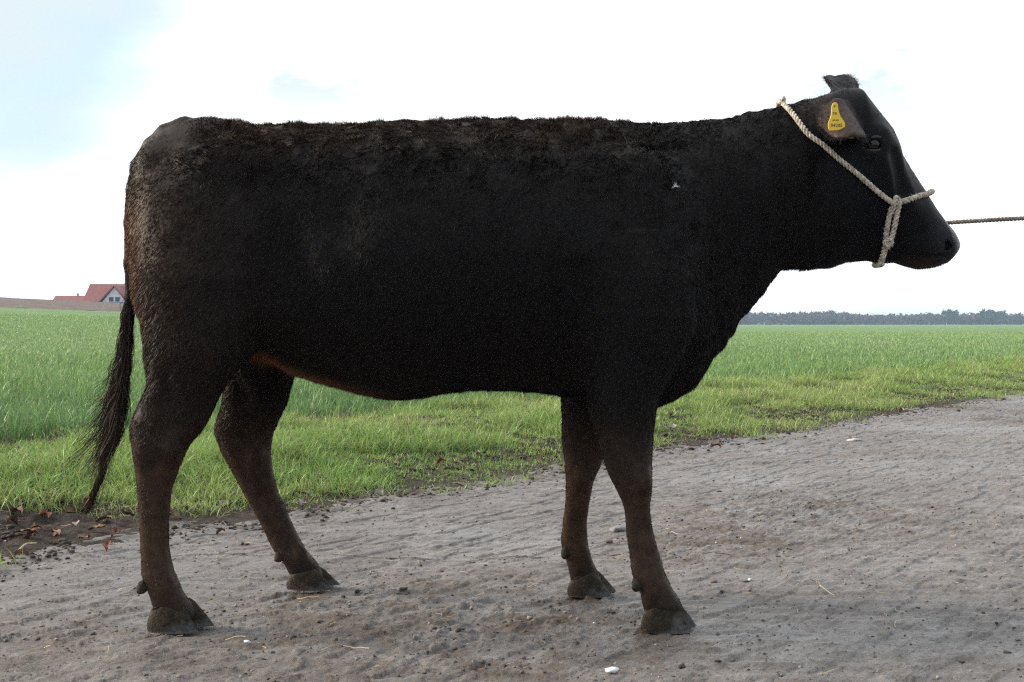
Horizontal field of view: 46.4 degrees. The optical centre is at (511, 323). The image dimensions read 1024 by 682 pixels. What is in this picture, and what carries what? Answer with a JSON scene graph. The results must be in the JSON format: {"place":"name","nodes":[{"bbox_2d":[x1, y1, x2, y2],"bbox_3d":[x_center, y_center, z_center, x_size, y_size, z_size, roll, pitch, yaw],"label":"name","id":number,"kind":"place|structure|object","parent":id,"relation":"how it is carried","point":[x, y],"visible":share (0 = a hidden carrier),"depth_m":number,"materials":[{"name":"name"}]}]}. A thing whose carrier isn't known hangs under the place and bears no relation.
{"place":"outdoors","nodes":[
{"label":"outdoors","id":0,"kind":"place"},
{"bbox_2d":[0,297,123,311],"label":"ploughed field","id":1,"kind":"structure","parent":0,"point":[58,304],"depth_m":182.92,"materials":[{"name":"soil"}]},
{"bbox_2d":[53,293,83,300],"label":"annex","id":2,"kind":"object","parent":1,"relation":"on","point":[76,298],"visible":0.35,"depth_m":253.82,"materials":[{"name":"red tile"}]},
{"bbox_2d":[83,282,124,302],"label":"farmhouse","id":3,"kind":"object","parent":1,"relation":"on","point":[112,293],"visible":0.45,"depth_m":243.81,"materials":[{"name":"red tile"}]},
{"bbox_2d":[0,391,1023,681],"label":"track","id":4,"kind":"structure","parent":0,"point":[890,595],"depth_m":3.56,"materials":[{"name":"grey soil"}]},
{"bbox_2d":[15,549,28,554],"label":"dead leaf","id":5,"kind":"object","parent":4,"relation":"on","point":[20,551],"visible":0.95,"depth_m":3.88,"materials":[{"name":"brown plant"}]},
{"bbox_2d":[24,528,38,538],"bbox_3d":[-1.662,0.729,4.129,0.069,0.034,0.033,-26,14,22],"label":"dead leaf","id":6,"kind":"object","parent":4,"relation":"on","point":[29,534],"visible":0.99,"depth_m":4.12,"materials":[{"name":"brown plant"}]},
{"bbox_2d":[102,539,111,550],"bbox_3d":[-1.363,0.746,4.026,0.032,0.032,0.065,-8,25,-12],"label":"dead leaf","id":7,"kind":"object","parent":4,"relation":"on","point":[105,544],"visible":1,"depth_m":4.03,"materials":[{"name":"brown plant"}]},
{"bbox_2d":[110,528,119,538],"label":"dead leaf","id":8,"kind":"object","parent":4,"relation":"on","point":[114,531],"visible":1,"depth_m":4.25,"materials":[{"name":"brown plant"}]},
{"bbox_2d":[216,527,224,533],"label":"dead leaf","id":9,"kind":"object","parent":4,"relation":"on","point":[219,530],"visible":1,"depth_m":4.35,"materials":[{"name":"brown plant"}]},
{"bbox_2d":[375,487,382,494],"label":"dead leaf","id":10,"kind":"object","parent":4,"relation":"on","point":[380,491],"visible":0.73,"depth_m":5.30,"materials":[{"name":"beige plant"}]},
{"bbox_2d":[1,400,1019,681],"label":"straw litter","id":11,"kind":"object","parent":4,"relation":"on","point":[553,542],"visible":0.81,"depth_m":3.59,"materials":[{"name":"beige plant"}]},
{"bbox_2d":[62,72,959,633],"bbox_3d":[-0.008,0.023,3.219,2.413,1.485,0.650,0,0,0],"label":"cow","id":12,"kind":"object","parent":4,"relation":"on","point":[604,280],"visible":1,"depth_m":2.99},
{"bbox_2d":[828,102,853,137],"bbox_3d":[0.841,-0.519,3.050,0.078,0.087,0.027,0,0,-36],"label":"ear tag","id":13,"kind":"object","parent":12,"relation":"attached to","point":[836,121],"visible":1,"depth_m":3.04,"materials":[{"name":"yellow plastic"}]},
{"bbox_2d":[776,96,1023,267],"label":"rope halter","id":14,"kind":"object","parent":12,"relation":"attached to","point":[896,202],"visible":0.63,"depth_m":3.13,"materials":[{"name":"fabric"}]},
{"bbox_2d":[0,397,1023,681],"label":"grit","id":15,"kind":"object","parent":4,"relation":"on","point":[598,599],"visible":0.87,"depth_m":3.46,"materials":[{"name":"grey gravel"}]},
{"bbox_2d":[0,396,1023,681],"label":"mud clods","id":16,"kind":"object","parent":4,"relation":"on","point":[680,666],"visible":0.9,"depth_m":3.41,"materials":[{"name":"brown soil"}]},
{"bbox_2d":[605,667,618,672],"bbox_3d":[0.221,0.766,2.646,0.033,0.012,0.027,0,0,0],"label":"white stone","id":17,"kind":"object","parent":4,"relation":"on","point":[612,670],"visible":1,"depth_m":2.64,"materials":[{"name":"white stone"}]},
{"bbox_2d":[609,525,625,532],"bbox_3d":[0.387,0.761,4.434,0.054,0.029,0.067,0,0,-44],"label":"grey stone","id":18,"kind":"object","parent":4,"relation":"on","point":[618,528],"visible":0.99,"depth_m":4.42,"materials":[{"name":"grey stone"}]},
{"bbox_2d":[710,441,720,446],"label":"dead leaf","id":19,"kind":"object","parent":4,"relation":"on","point":[716,443],"visible":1,"depth_m":7.30,"materials":[{"name":"brown plant"}]},
{"bbox_2d":[846,438,861,440],"bbox_3d":[2.239,0.758,7.810,0.113,0.022,0.040,0,0,0],"label":"pale stone","id":20,"kind":"object","parent":4,"relation":"on","point":[854,439],"visible":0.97,"depth_m":7.80,"materials":[{"name":"white stone"}]},
{"bbox_2d":[0,353,1023,566],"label":"verge grass","id":21,"kind":"structure","parent":0,"point":[285,440],"depth_m":6.89,"materials":[{"name":"green plant"}]},
{"bbox_2d":[0,302,1023,555],"bbox_3d":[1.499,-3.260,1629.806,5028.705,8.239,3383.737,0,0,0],"label":"ground","id":22,"kind":"structure","parent":0,"point":[54,520],"depth_m":6.35,"materials":[{"name":"soil"}]},
{"bbox_2d":[5,515,18,523],"bbox_3d":[-1.799,0.705,4.302,0.041,0.042,0.062,0,0,34],"label":"dead leaf","id":23,"kind":"object","parent":22,"relation":"on","point":[13,518],"visible":1,"depth_m":4.29,"materials":[{"name":"brown plant"}]},
{"bbox_2d":[10,505,22,514],"bbox_3d":[-1.869,0.701,4.505,0.041,0.036,0.065,0,0,-40],"label":"dead leaf","id":24,"kind":"object","parent":22,"relation":"on","point":[18,509],"visible":1,"depth_m":4.50,"materials":[{"name":"brown plant"}]},
{"bbox_2d":[14,528,30,532],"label":"dead leaf","id":25,"kind":"object","parent":22,"relation":"on","point":[27,530],"visible":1,"depth_m":4.13,"materials":[{"name":"brown plant"}]},
{"bbox_2d":[19,542,36,548],"bbox_3d":[-1.620,0.742,3.973,0.028,0.012,0.139,0,0,0],"label":"broken stalk","id":26,"kind":"object","parent":22,"relation":"on","point":[22,546],"visible":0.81,"depth_m":4.01,"materials":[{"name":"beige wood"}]},
{"bbox_2d":[29,522,39,531],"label":"dead leaf","id":27,"kind":"object","parent":22,"relation":"on","point":[34,524],"visible":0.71,"depth_m":4.26,"materials":[{"name":"brown plant"}]},
{"bbox_2d":[39,509,51,517],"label":"dead leaf","id":28,"kind":"object","parent":22,"relation":"on","point":[42,512],"visible":1,"depth_m":4.50,"materials":[{"name":"brown plant"}]},
{"bbox_2d":[50,529,60,534],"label":"dead leaf","id":29,"kind":"object","parent":22,"relation":"on","point":[57,532],"visible":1,"depth_m":4.21,"materials":[{"name":"brown plant"}]},
{"bbox_2d":[62,505,77,512],"bbox_3d":[-1.690,0.716,4.588,0.036,0.039,0.070,0,0,37],"label":"dead leaf","id":30,"kind":"object","parent":22,"relation":"on","point":[69,509],"visible":0.97,"depth_m":4.60,"materials":[{"name":"brown plant"}]},
{"bbox_2d":[78,533,89,537],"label":"dead leaf","id":31,"kind":"object","parent":22,"relation":"on","point":[83,535],"visible":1,"depth_m":4.17,"materials":[{"name":"brown plant"}]},
{"bbox_2d":[88,524,105,529],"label":"dead leaf","id":32,"kind":"object","parent":22,"relation":"on","point":[95,526],"visible":1,"depth_m":4.30,"materials":[{"name":"brown plant"}]},
{"bbox_2d":[95,515,111,521],"bbox_3d":[-1.528,0.728,4.471,0.072,0.022,0.041,-7,-1,17],"label":"dead leaf","id":33,"kind":"object","parent":22,"relation":"on","point":[102,517],"visible":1,"depth_m":4.46,"materials":[{"name":"brown plant"}]},
{"bbox_2d":[119,511,135,515],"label":"dead leaf","id":34,"kind":"object","parent":22,"relation":"on","point":[125,512],"visible":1,"depth_m":4.59,"materials":[{"name":"brown plant"}]},
{"bbox_2d":[170,508,181,519],"bbox_3d":[-1.292,0.724,4.571,0.074,0.023,0.043,31,-2,-3],"label":"dead leaf","id":35,"kind":"object","parent":22,"relation":"on","point":[174,512],"visible":0.75,"depth_m":4.58,"materials":[{"name":"brown plant"}]},
{"bbox_2d":[219,499,227,506],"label":"dead leaf","id":36,"kind":"object","parent":22,"relation":"on","point":[220,501],"visible":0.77,"depth_m":4.88,"materials":[{"name":"beige plant"}]},
{"bbox_2d":[0,313,1023,441],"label":"crop grass","id":37,"kind":"structure","parent":22,"relation":"on","point":[23,352],"depth_m":19.96,"materials":[{"name":"green plant"}]},
{"bbox_2d":[0,380,1023,568],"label":"verge clods","id":38,"kind":"object","parent":22,"relation":"on","point":[65,543],"visible":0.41,"depth_m":5.88,"materials":[{"name":"brown soil"}]},
{"bbox_2d":[738,308,1023,324],"bbox_3d":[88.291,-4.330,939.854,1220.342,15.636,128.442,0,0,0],"label":"distant wood","id":39,"kind":"object","parent":22,"relation":"on","point":[945,317],"visible":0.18,"depth_m":891.43,"materials":[{"name":"plant"}]},
{"bbox_2d":[0,0,1023,316],"label":"sky","id":40,"kind":"structure","parent":0,"point":[84,83],"materials":[{"name":"white"}]}
]}

